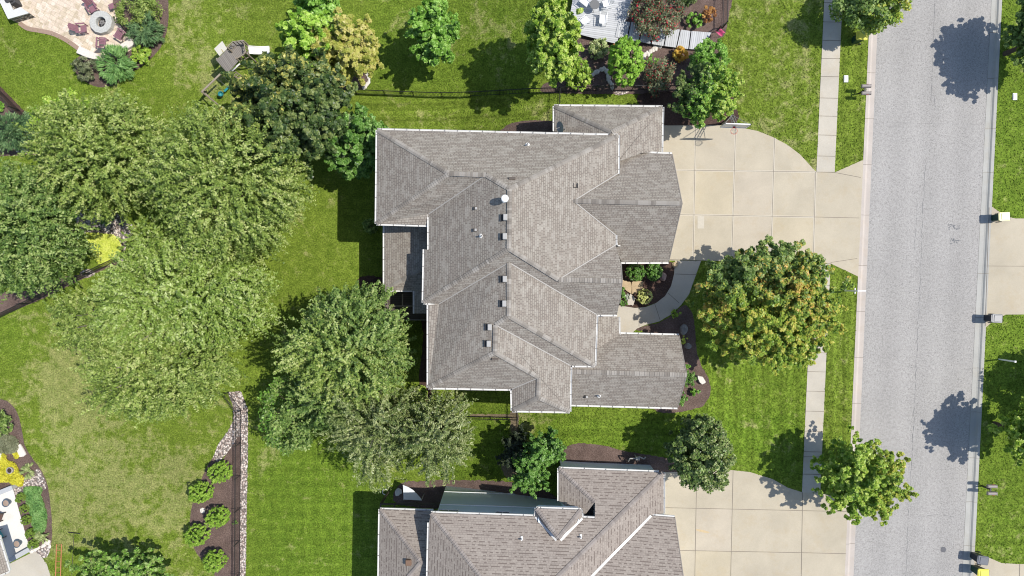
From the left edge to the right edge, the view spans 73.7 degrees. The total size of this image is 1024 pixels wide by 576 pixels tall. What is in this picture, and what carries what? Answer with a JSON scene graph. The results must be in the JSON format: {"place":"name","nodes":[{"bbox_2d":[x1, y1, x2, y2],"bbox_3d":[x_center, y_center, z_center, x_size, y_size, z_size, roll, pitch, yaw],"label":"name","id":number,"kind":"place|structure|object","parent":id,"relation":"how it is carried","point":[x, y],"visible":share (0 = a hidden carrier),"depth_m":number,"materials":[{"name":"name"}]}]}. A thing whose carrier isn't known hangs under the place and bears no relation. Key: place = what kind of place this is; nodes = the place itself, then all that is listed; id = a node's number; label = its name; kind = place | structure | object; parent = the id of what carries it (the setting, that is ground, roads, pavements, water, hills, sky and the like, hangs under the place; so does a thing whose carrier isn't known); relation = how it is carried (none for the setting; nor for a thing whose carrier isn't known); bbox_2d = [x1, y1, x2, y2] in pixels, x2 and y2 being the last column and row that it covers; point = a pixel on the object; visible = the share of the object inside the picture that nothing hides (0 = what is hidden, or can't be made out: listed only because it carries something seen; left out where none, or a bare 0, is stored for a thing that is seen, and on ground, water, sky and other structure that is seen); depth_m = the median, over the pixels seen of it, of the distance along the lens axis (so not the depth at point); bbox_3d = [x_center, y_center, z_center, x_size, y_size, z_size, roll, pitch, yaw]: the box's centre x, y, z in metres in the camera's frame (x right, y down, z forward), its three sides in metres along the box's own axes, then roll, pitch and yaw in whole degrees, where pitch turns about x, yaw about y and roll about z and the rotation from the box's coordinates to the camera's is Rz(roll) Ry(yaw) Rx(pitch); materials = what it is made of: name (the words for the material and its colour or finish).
{"place":"outdoors","nodes":[
{"label":"outdoors","id":0,"kind":"place"},
{"bbox_2d":[18,0,130,57],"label":"patio","id":1,"kind":"structure","parent":0,"point":[57,16],"depth_m":53.98,"materials":[{"name":"stone"}]},
{"bbox_2d":[89,10,114,34],"bbox_3d":[-32.273,-20.883,53.765,1.800,0.470,1.800,0,90,0],"label":"fire pit","id":2,"kind":"object","parent":1,"relation":"on","point":[106,24],"visible":1,"depth_m":53.53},
{"bbox_2d":[0,0,1023,575],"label":"lawn","id":3,"kind":"structure","parent":0,"point":[308,494],"depth_m":54.00,"materials":[{"name":"green plant"}]},
{"bbox_2d":[0,535,10,575],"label":"garden house","id":4,"kind":"structure","parent":3,"relation":"on","point":[5,567],"depth_m":51.00,"materials":[{"name":"grey"}]},
{"bbox_2d":[0,490,27,557],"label":"terrace","id":5,"kind":"structure","parent":3,"relation":"on","point":[12,528],"depth_m":53.97,"materials":[{"name":"concrete"}]},
{"bbox_2d":[0,95,34,155],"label":"mulch bed","id":6,"kind":"object","parent":3,"relation":"on","point":[6,108],"visible":0.24,"depth_m":53.99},
{"bbox_2d":[0,110,40,152],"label":"shrub","id":7,"kind":"object","parent":6,"relation":"on","point":[16,132],"visible":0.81,"depth_m":52.47,"materials":[{"name":"green plant"}]},
{"bbox_2d":[0,0,35,22],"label":"outdoor counter","id":8,"kind":"object","parent":3,"relation":"on","point":[16,15],"visible":0.97,"depth_m":53.05,"materials":[{"name":"stone"}]},
{"bbox_2d":[0,399,51,546],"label":"mulch bed","id":9,"kind":"object","parent":3,"relation":"on","point":[11,411],"visible":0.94,"depth_m":53.99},
{"bbox_2d":[0,409,13,436],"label":"shrub","id":10,"kind":"object","parent":9,"relation":"on","point":[3,424],"visible":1,"depth_m":53.20,"materials":[{"name":"green plant"}]},
{"bbox_2d":[0,434,18,453],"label":"lavender mat","id":11,"kind":"object","parent":9,"relation":"on","point":[10,448],"visible":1,"depth_m":53.79,"materials":[{"name":"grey plant"}]},
{"bbox_2d":[0,453,24,486],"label":"yellow shrub mat","id":12,"kind":"object","parent":9,"relation":"on","point":[17,478],"visible":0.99,"depth_m":53.69,"materials":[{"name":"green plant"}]},
{"bbox_2d":[13,469,45,494],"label":"gravel bed","id":13,"kind":"object","parent":9,"relation":"on","point":[37,479],"visible":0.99,"depth_m":53.98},
{"bbox_2d":[23,486,47,535],"bbox_3d":[-37.427,17.488,53.838,1.546,0.372,4.072,-14,90,0],"label":"juniper mat","id":14,"kind":"object","parent":9,"relation":"on","point":[37,510],"visible":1,"depth_m":53.81,"materials":[{"name":"green plant"}]},
{"bbox_2d":[3,552,49,575],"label":"concrete pad","id":15,"kind":"object","parent":3,"relation":"on","point":[33,564],"visible":0.89,"depth_m":53.97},
{"bbox_2d":[18,22,78,49],"bbox_3d":[-36.548,-20.009,54.002,5.273,0.095,0.705,22,90,0],"label":"patio border","id":16,"kind":"object","parent":3,"relation":"on","point":[54,34],"visible":1,"depth_m":53.95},
{"bbox_2d":[0,258,126,315],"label":"mulch bed","id":17,"kind":"object","parent":3,"relation":"on","point":[13,299],"visible":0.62,"depth_m":53.99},
{"bbox_2d":[0,258,120,317],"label":"fence","id":18,"kind":"object","parent":17,"relation":"on","point":[14,307],"visible":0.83,"depth_m":53.30,"materials":[{"name":"wood"}]},
{"bbox_2d":[28,87,102,153],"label":"tree","id":19,"kind":"object","parent":3,"relation":"on","point":[46,99],"visible":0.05,"depth_m":48.83,"materials":[{"name":"green plant"}]},
{"bbox_2d":[42,285,133,360],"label":"tree","id":20,"kind":"object","parent":3,"relation":"on","point":[63,317],"visible":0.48,"depth_m":47.61,"materials":[{"name":"green plant"}]},
{"bbox_2d":[11,85,173,227],"bbox_3d":[-28.509,-9.030,48.599,10.174,11.122,9.518,0,90,0],"label":"tree","id":21,"kind":"object","parent":3,"relation":"on","point":[107,140],"visible":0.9,"depth_m":45.57,"materials":[{"name":"green plant"}]},
{"bbox_2d":[84,232,121,265],"bbox_3d":[-32.106,-3.385,53.834,2.391,0.364,3.040,-25,90,0],"label":"ground cover","id":22,"kind":"object","parent":3,"relation":"on","point":[108,243],"visible":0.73,"depth_m":53.80,"materials":[{"name":"yellow plant"}]},
{"bbox_2d":[75,209,133,237],"bbox_3d":[-32.217,-5.085,53.982,4.910,0.001,2.079,6,90,0],"label":"gravel bed","id":23,"kind":"object","parent":3,"relation":"on","point":[114,227],"visible":0.46,"depth_m":53.98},
{"bbox_2d":[0,152,106,303],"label":"tree","id":24,"kind":"object","parent":23,"relation":"on","point":[28,226],"visible":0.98,"depth_m":46.45,"materials":[{"name":"green plant"}]},
{"bbox_2d":[64,547,174,575],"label":"tree","id":25,"kind":"object","parent":3,"relation":"on","point":[126,563],"visible":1,"depth_m":50.41,"materials":[{"name":"green plant"}]},
{"bbox_2d":[75,0,168,86],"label":"mulch bed","id":26,"kind":"object","parent":3,"relation":"on","point":[97,81],"visible":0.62,"depth_m":53.99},
{"bbox_2d":[69,56,97,81],"bbox_3d":[-33.412,-17.089,53.443,2.179,1.314,2.039,0,90,0],"label":"shrub","id":27,"kind":"object","parent":26,"relation":"on","point":[84,66],"visible":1,"depth_m":53.23,"materials":[{"name":"green plant"}]},
{"bbox_2d":[95,44,138,84],"bbox_3d":[-30.855,-17.481,53.278,3.388,1.643,3.423,0,90,0],"label":"shrub","id":28,"kind":"object","parent":26,"relation":"on","point":[122,65],"visible":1,"depth_m":53.03,"materials":[{"name":"green plant"}]},
{"bbox_2d":[113,0,164,31],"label":"shrub","id":29,"kind":"object","parent":26,"relation":"on","point":[141,7],"visible":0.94,"depth_m":52.76,"materials":[{"name":"green plant"}]},
{"bbox_2d":[130,44,151,64],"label":"shrub","id":30,"kind":"object","parent":26,"relation":"on","point":[142,55],"visible":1,"depth_m":53.33,"materials":[{"name":"green plant"}]},
{"bbox_2d":[123,11,166,49],"bbox_3d":[-28.648,-20.139,53.312,3.324,1.576,3.011,0,90,0],"label":"shrub","id":31,"kind":"object","parent":26,"relation":"on","point":[144,34],"visible":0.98,"depth_m":53.01,"materials":[{"name":"green plant"}]},
{"bbox_2d":[67,307,249,428],"bbox_3d":[-24.782,5.287,49.384,12.269,9.545,9.322,0,90,0],"label":"tree","id":32,"kind":"object","parent":3,"relation":"on","point":[167,369],"visible":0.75,"depth_m":46.64,"materials":[{"name":"green plant"}]},
{"bbox_2d":[116,216,202,276],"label":"tree","id":33,"kind":"object","parent":3,"relation":"on","point":[143,227],"visible":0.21,"depth_m":48.33,"materials":[{"name":"green plant"}]},
{"bbox_2d":[83,227,291,358],"bbox_3d":[-22.740,0.501,48.424,13.863,11.482,9.382,0,90,0],"label":"tree","id":34,"kind":"object","parent":3,"relation":"on","point":[196,298],"visible":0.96,"depth_m":45.29,"materials":[{"name":"green plant"}]},
{"bbox_2d":[190,437,240,575],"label":"mulch bed","id":35,"kind":"object","parent":3,"relation":"on","point":[222,537],"visible":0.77,"depth_m":53.99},
{"bbox_2d":[183,523,210,547],"bbox_3d":[-24.315,19.156,52.993,1.963,2.214,1.723,0,90,0],"label":"shrub","id":36,"kind":"object","parent":35,"relation":"on","point":[196,536],"visible":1,"depth_m":52.55,"materials":[{"name":"green plant"}]},
{"bbox_2d":[188,481,214,503],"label":"arborvitae","id":37,"kind":"object","parent":35,"relation":"on","point":[200,490],"visible":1,"depth_m":52.47,"materials":[{"name":"green plant"}]},
{"bbox_2d":[202,549,228,573],"bbox_3d":[-23.063,21.129,52.946,1.896,2.309,1.679,0,90,0],"label":"shrub","id":38,"kind":"object","parent":35,"relation":"on","point":[212,560],"visible":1,"depth_m":52.41,"materials":[{"name":"green plant"}]},
{"bbox_2d":[204,505,230,528],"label":"arborvitae","id":39,"kind":"object","parent":35,"relation":"on","point":[217,517],"visible":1,"depth_m":52.50,"materials":[{"name":"green plant"}]},
{"bbox_2d":[207,460,232,482],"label":"arborvitae","id":40,"kind":"object","parent":35,"relation":"on","point":[220,472],"visible":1,"depth_m":52.42,"materials":[{"name":"green plant"}]},
{"bbox_2d":[120,97,319,279],"bbox_3d":[-19.853,-6.920,47.930,11.929,12.446,12.726,0,90,0],"label":"tree","id":41,"kind":"object","parent":3,"relation":"on","point":[223,187],"visible":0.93,"depth_m":44.65,"materials":[{"name":"green plant"}]},
{"bbox_2d":[212,391,247,575],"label":"gravel bed","id":42,"kind":"object","parent":3,"relation":"on","point":[226,443],"visible":1,"depth_m":53.98,"materials":[{"name":"gravel"}]},
{"bbox_2d":[223,392,241,575],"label":"fence","id":43,"kind":"object","parent":3,"relation":"on","point":[235,494],"visible":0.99,"depth_m":53.27,"materials":[{"name":"black metal"}]},
{"bbox_2d":[201,40,269,106],"bbox_3d":[-21.756,-17.216,52.475,2.510,3.150,6.177,40,90,0],"label":"play set","id":44,"kind":"object","parent":3,"relation":"on","point":[227,60],"visible":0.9,"depth_m":52.10,"materials":[{"name":"grey wood"}]},
{"bbox_2d":[211,43,357,180],"bbox_3d":[-15.389,-12.139,48.196,9.359,11.921,9.003,0,90,0],"label":"tree","id":45,"kind":"object","parent":3,"relation":"on","point":[305,98],"visible":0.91,"depth_m":45.11,"materials":[{"name":"green plant"}]},
{"bbox_2d":[257,373,334,456],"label":"tree","id":46,"kind":"object","parent":3,"relation":"on","point":[279,425],"visible":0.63,"depth_m":48.54,"materials":[{"name":"green plant"}]},
{"bbox_2d":[293,0,340,18],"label":"tree","id":47,"kind":"object","parent":3,"relation":"on","point":[315,7],"visible":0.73,"depth_m":50.09,"materials":[{"name":"green plant"}]},
{"bbox_2d":[286,373,360,432],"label":"tree","id":48,"kind":"object","parent":3,"relation":"on","point":[313,406],"visible":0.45,"depth_m":46.35,"materials":[{"name":"green plant"}]},
{"bbox_2d":[271,279,417,412],"bbox_3d":[-11.396,4.114,48.023,9.616,12.273,9.520,0,90,0],"label":"tree","id":49,"kind":"object","parent":3,"relation":"on","point":[353,348],"visible":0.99,"depth_m":44.65,"materials":[{"name":"green plant"}]},
{"bbox_2d":[330,73,367,88],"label":"mulch bed","id":50,"kind":"object","parent":3,"relation":"on","point":[364,76],"visible":0.1,"depth_m":53.99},
{"bbox_2d":[275,9,334,69],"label":"tree","id":51,"kind":"object","parent":50,"relation":"on","point":[299,36],"visible":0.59,"depth_m":46.59,"materials":[{"name":"green plant"}]},
{"bbox_2d":[309,6,384,86],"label":"tree","id":52,"kind":"object","parent":50,"relation":"on","point":[353,51],"visible":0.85,"depth_m":47.58,"materials":[{"name":"plant"}]},
{"bbox_2d":[324,101,388,180],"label":"tree","id":53,"kind":"object","parent":3,"relation":"on","point":[358,162],"visible":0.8,"depth_m":48.19,"materials":[{"name":"green plant"}]},
{"bbox_2d":[362,218,378,234],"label":"shrub","id":54,"kind":"object","parent":3,"relation":"on","point":[370,226],"visible":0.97,"depth_m":52.22,"materials":[{"name":"green plant"}]},
{"bbox_2d":[314,368,429,493],"bbox_3d":[-9.588,9.446,48.488,7.468,11.339,7.903,28,90,0],"label":"tree","id":55,"kind":"object","parent":3,"relation":"on","point":[365,441],"visible":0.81,"depth_m":45.69,"materials":[{"name":"green plant"}]},
{"bbox_2d":[358,275,431,401],"bbox_3d":[-7.634,3.180,53.964,4.386,0.049,11.358,-29,90,0],"label":"mulch bed","id":56,"kind":"object","parent":3,"relation":"on","point":[373,279],"visible":0.33,"depth_m":53.99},
{"bbox_2d":[386,389,478,487],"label":"tree","id":57,"kind":"object","parent":3,"relation":"on","point":[437,425],"visible":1,"depth_m":46.12,"materials":[{"name":"green plant"}]},
{"bbox_2d":[404,0,460,66],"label":"tree","id":58,"kind":"object","parent":3,"relation":"on","point":[433,31],"visible":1,"depth_m":48.50,"materials":[{"name":"green plant"}]},
{"bbox_2d":[393,479,556,508],"bbox_3d":[-2.981,16.169,52.630,12.999,2.715,2.436,-3,90,0],"label":"mulch bed","id":59,"kind":"object","parent":3,"relation":"on","point":[431,494],"visible":0.45,"depth_m":53.89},
{"bbox_2d":[403,479,424,499],"bbox_3d":[-7.630,15.671,52.850,1.483,2.300,1.186,0,90,0],"label":"shade sail","id":60,"kind":"object","parent":59,"relation":"on","point":[409,493],"visible":1,"depth_m":52.10,"materials":[{"name":"fabric"}]},
{"bbox_2d":[501,411,518,477],"bbox_3d":[-0.076,12.044,52.345,1.502,0.515,5.419,0,90,0],"label":"mulch bed","id":61,"kind":"object","parent":3,"relation":"on","point":[508,472],"visible":0.3,"depth_m":52.33,"materials":[{"name":"soil"}]},
{"bbox_2d":[495,423,533,472],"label":"tree","id":62,"kind":"object","parent":61,"relation":"on","point":[514,441],"visible":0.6,"depth_m":49.64,"materials":[{"name":"green plant"}]},
{"bbox_2d":[343,84,678,96],"bbox_3d":[-0.533,-15.004,51.845,32.578,4.370,0.478,1,90,0],"label":"fence","id":63,"kind":"object","parent":3,"relation":"on","point":[356,92],"visible":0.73,"depth_m":51.68,"materials":[{"name":"black metal"}]},
{"bbox_2d":[500,120,552,131],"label":"mulch bed","id":64,"kind":"object","parent":3,"relation":"on","point":[535,126],"visible":0.34,"depth_m":51.82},
{"bbox_2d":[377,454,683,575],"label":"neighbouring house","id":65,"kind":"structure","parent":3,"relation":"on","point":[602,519],"depth_m":46.45,"materials":[{"name":"beige"}]},
{"bbox_2d":[375,104,686,412],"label":"house","id":66,"kind":"structure","parent":3,"relation":"on","point":[505,253],"depth_m":45.26,"materials":[{"name":"grey"}]},
{"bbox_2d":[507,449,557,498],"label":"tree","id":67,"kind":"object","parent":3,"relation":"on","point":[526,477],"visible":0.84,"depth_m":48.05,"materials":[{"name":"green plant"}]},
{"bbox_2d":[523,426,566,469],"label":"tree","id":68,"kind":"object","parent":3,"relation":"on","point":[543,448],"visible":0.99,"depth_m":47.72,"materials":[{"name":"green plant"}]},
{"bbox_2d":[523,0,584,87],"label":"tree","id":69,"kind":"object","parent":3,"relation":"on","point":[552,29],"visible":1,"depth_m":44.79,"materials":[{"name":"green plant"}]},
{"bbox_2d":[563,443,684,471],"bbox_3d":[8.453,13.939,51.125,9.755,0.274,4.728,0,90,0],"label":"mulch bed","id":70,"kind":"object","parent":3,"relation":"on","point":[584,452],"visible":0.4,"depth_m":50.99,"materials":[{"name":"soil"}]},
{"bbox_2d":[540,0,731,93],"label":"mulch bed","id":71,"kind":"object","parent":3,"relation":"on","point":[697,7],"visible":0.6,"depth_m":50.99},
{"bbox_2d":[565,56,593,91],"bbox_3d":[4.959,-15.653,50.062,2.011,2.196,2.352,13,90,0],"label":"shrub","id":72,"kind":"object","parent":71,"relation":"on","point":[586,76],"visible":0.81,"depth_m":49.68,"materials":[{"name":"green plant"}]},
{"bbox_2d":[587,37,608,59],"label":"shrub","id":73,"kind":"object","parent":71,"relation":"on","point":[594,49],"visible":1,"depth_m":50.04,"materials":[{"name":"green plant"}]},
{"bbox_2d":[607,35,645,87],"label":"tree","id":74,"kind":"object","parent":71,"relation":"on","point":[622,61],"visible":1,"depth_m":47.63,"materials":[{"name":"green plant"}]},
{"bbox_2d":[627,0,685,41],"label":"rose bush","id":75,"kind":"object","parent":71,"relation":"on","point":[652,12],"visible":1,"depth_m":49.08,"materials":[{"name":"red plant"}]},
{"bbox_2d":[643,56,676,98],"bbox_3d":[10.720,-15.352,50.002,2.563,2.196,3.040,0,90,0],"label":"rose bush","id":76,"kind":"object","parent":71,"relation":"on","point":[666,77],"visible":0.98,"depth_m":49.49,"materials":[{"name":"green plant"}]},
{"bbox_2d":[672,45,688,62],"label":"shrub","id":77,"kind":"object","parent":71,"relation":"on","point":[679,53],"visible":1,"depth_m":50.24,"materials":[{"name":"orange plant"}]},
{"bbox_2d":[685,12,702,27],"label":"shrub","id":78,"kind":"object","parent":71,"relation":"on","point":[695,20],"visible":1,"depth_m":50.41,"materials":[{"name":"green plant"}]},
{"bbox_2d":[701,5,716,22],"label":"shrub","id":79,"kind":"object","parent":71,"relation":"on","point":[708,13],"visible":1,"depth_m":50.12,"materials":[{"name":"brown plant"}]},
{"bbox_2d":[689,37,730,73],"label":"tree","id":80,"kind":"object","parent":71,"relation":"on","point":[704,51],"visible":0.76,"depth_m":47.97,"materials":[{"name":"green plant"}]},
{"bbox_2d":[571,0,710,49],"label":"garden deck","id":81,"kind":"structure","parent":3,"relation":"on","point":[615,29],"depth_m":50.55,"materials":[{"name":"wood"}]},
{"bbox_2d":[619,260,674,307],"bbox_3d":[10.021,-0.351,50.988,4.864,0.001,3.982,0,90,0],"label":"mulch bed","id":82,"kind":"object","parent":3,"relation":"on","point":[658,288],"visible":0.45,"depth_m":50.99,"materials":[{"name":"soil"}]},
{"bbox_2d":[625,264,645,281],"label":"bush","id":83,"kind":"object","parent":82,"relation":"on","point":[637,271],"visible":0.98,"depth_m":50.05,"materials":[{"name":"green plant"}]},
{"bbox_2d":[636,288,652,303],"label":"bush","id":84,"kind":"object","parent":82,"relation":"on","point":[643,296],"visible":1,"depth_m":50.28,"materials":[{"name":"yellow plant"}]},
{"bbox_2d":[645,264,662,280],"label":"bush","id":85,"kind":"object","parent":82,"relation":"on","point":[652,273],"visible":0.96,"depth_m":50.02,"materials":[{"name":"green plant"}]},
{"bbox_2d":[615,261,700,331],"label":"front walk","id":86,"kind":"structure","parent":3,"relation":"on","point":[674,297],"depth_m":50.97,"materials":[{"name":"concrete"}]},
{"bbox_2d":[636,305,710,412],"bbox_3d":[11.981,5.477,50.988,4.657,0.001,7.734,-14,90,0],"label":"mulch bed","id":87,"kind":"object","parent":3,"relation":"on","point":[670,324],"visible":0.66,"depth_m":50.99,"materials":[{"name":"soil"}]},
{"bbox_2d":[637,91,738,124],"bbox_3d":[13.136,-13.355,50.984,7.654,0.001,2.756,0,90,0],"label":"mulch bed","id":88,"kind":"object","parent":3,"relation":"on","point":[664,99],"visible":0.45,"depth_m":50.98,"materials":[{"name":"soil"}]},
{"bbox_2d":[667,60,744,128],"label":"tree","id":89,"kind":"object","parent":88,"relation":"on","point":[702,94],"visible":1,"depth_m":46.56,"materials":[{"name":"green plant"}]},
{"bbox_2d":[663,413,736,493],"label":"tree","id":90,"kind":"object","parent":3,"relation":"on","point":[698,448],"visible":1,"depth_m":46.08,"materials":[{"name":"green plant"}]},
{"bbox_2d":[720,114,750,133],"bbox_3d":[15.569,-11.410,49.135,1.431,3.930,1.424,-39,90,0],"label":"basketball hoop","id":91,"kind":"object","parent":3,"relation":"on","point":[732,125],"visible":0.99,"depth_m":47.93,"materials":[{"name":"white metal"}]},
{"bbox_2d":[685,234,854,375],"bbox_3d":[17.255,1.109,46.843,10.356,8.657,9.445,0,90,0],"label":"tree","id":92,"kind":"object","parent":3,"relation":"on","point":[777,306],"visible":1,"depth_m":44.37,"materials":[{"name":"green plant"}]},
{"bbox_2d":[809,425,919,525],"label":"tree","id":93,"kind":"object","parent":3,"relation":"on","point":[864,479],"visible":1,"depth_m":46.08,"materials":[{"name":"green plant"}]},
{"bbox_2d":[828,0,911,34],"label":"tree","id":94,"kind":"object","parent":3,"relation":"on","point":[859,16],"visible":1,"depth_m":47.22,"materials":[{"name":"green plant"}]},
{"bbox_2d":[987,395,1023,465],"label":"tree","id":95,"kind":"object","parent":3,"relation":"on","point":[1013,429],"visible":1,"depth_m":47.19,"materials":[{"name":"green plant"}]},
{"bbox_2d":[1000,0,1023,71],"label":"tree","id":96,"kind":"object","parent":3,"relation":"on","point":[1016,38],"visible":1,"depth_m":47.15,"materials":[{"name":"green plant"}]},
{"bbox_2d":[664,470,847,575],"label":"driveway","id":97,"kind":"structure","parent":0,"point":[744,523],"depth_m":50.98,"materials":[{"name":"concrete"}]},
{"bbox_2d":[663,125,862,275],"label":"driveway","id":98,"kind":"structure","parent":0,"point":[744,189],"depth_m":50.98,"materials":[{"name":"concrete"}]},
{"bbox_2d":[802,264,830,492],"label":"sidewalk","id":99,"kind":"structure","parent":0,"point":[814,415],"depth_m":50.98,"materials":[{"name":"concrete"}]},
{"bbox_2d":[816,0,841,171],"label":"sidewalk","id":100,"kind":"structure","parent":0,"point":[828,105],"depth_m":50.98,"materials":[{"name":"concrete"}]},
{"bbox_2d":[854,0,990,575],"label":"road","id":101,"kind":"structure","parent":0,"point":[931,74],"depth_m":51.09,"materials":[{"name":"asphalt"}]},
{"bbox_2d":[845,14,876,575],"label":"kerb","id":102,"kind":"structure","parent":101,"relation":"on","point":[861,295],"depth_m":51.08,"materials":[{"name":"grey concrete"}]},
{"bbox_2d":[962,0,1001,575],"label":"kerb","id":103,"kind":"structure","parent":101,"relation":"on","point":[981,312],"depth_m":51.07,"materials":[{"name":"grey concrete"}]},
{"bbox_2d":[974,554,1023,575],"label":"driveway","id":104,"kind":"structure","parent":0,"point":[995,568],"depth_m":50.98,"materials":[{"name":"concrete"}]},
{"bbox_2d":[970,551,988,564],"bbox_3d":[34.476,19.941,50.435,0.868,1.084,0.680,8,90,0],"label":"wheelie bin","id":105,"kind":"object","parent":104,"relation":"on","point":[978,558],"visible":1,"depth_m":49.94,"materials":[{"name":"plastic"}]},
{"bbox_2d":[985,207,1023,326],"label":"driveway","id":106,"kind":"structure","parent":0,"point":[1005,296],"depth_m":50.98,"materials":[{"name":"concrete"}]},
{"bbox_2d":[991,212,1009,221],"bbox_3d":[36.050,-5.232,50.435,0.868,1.084,0.680,-2,90,0],"label":"wheelie bin","id":107,"kind":"object","parent":106,"relation":"on","point":[1001,216],"visible":1,"depth_m":49.93,"materials":[{"name":"plastic"}]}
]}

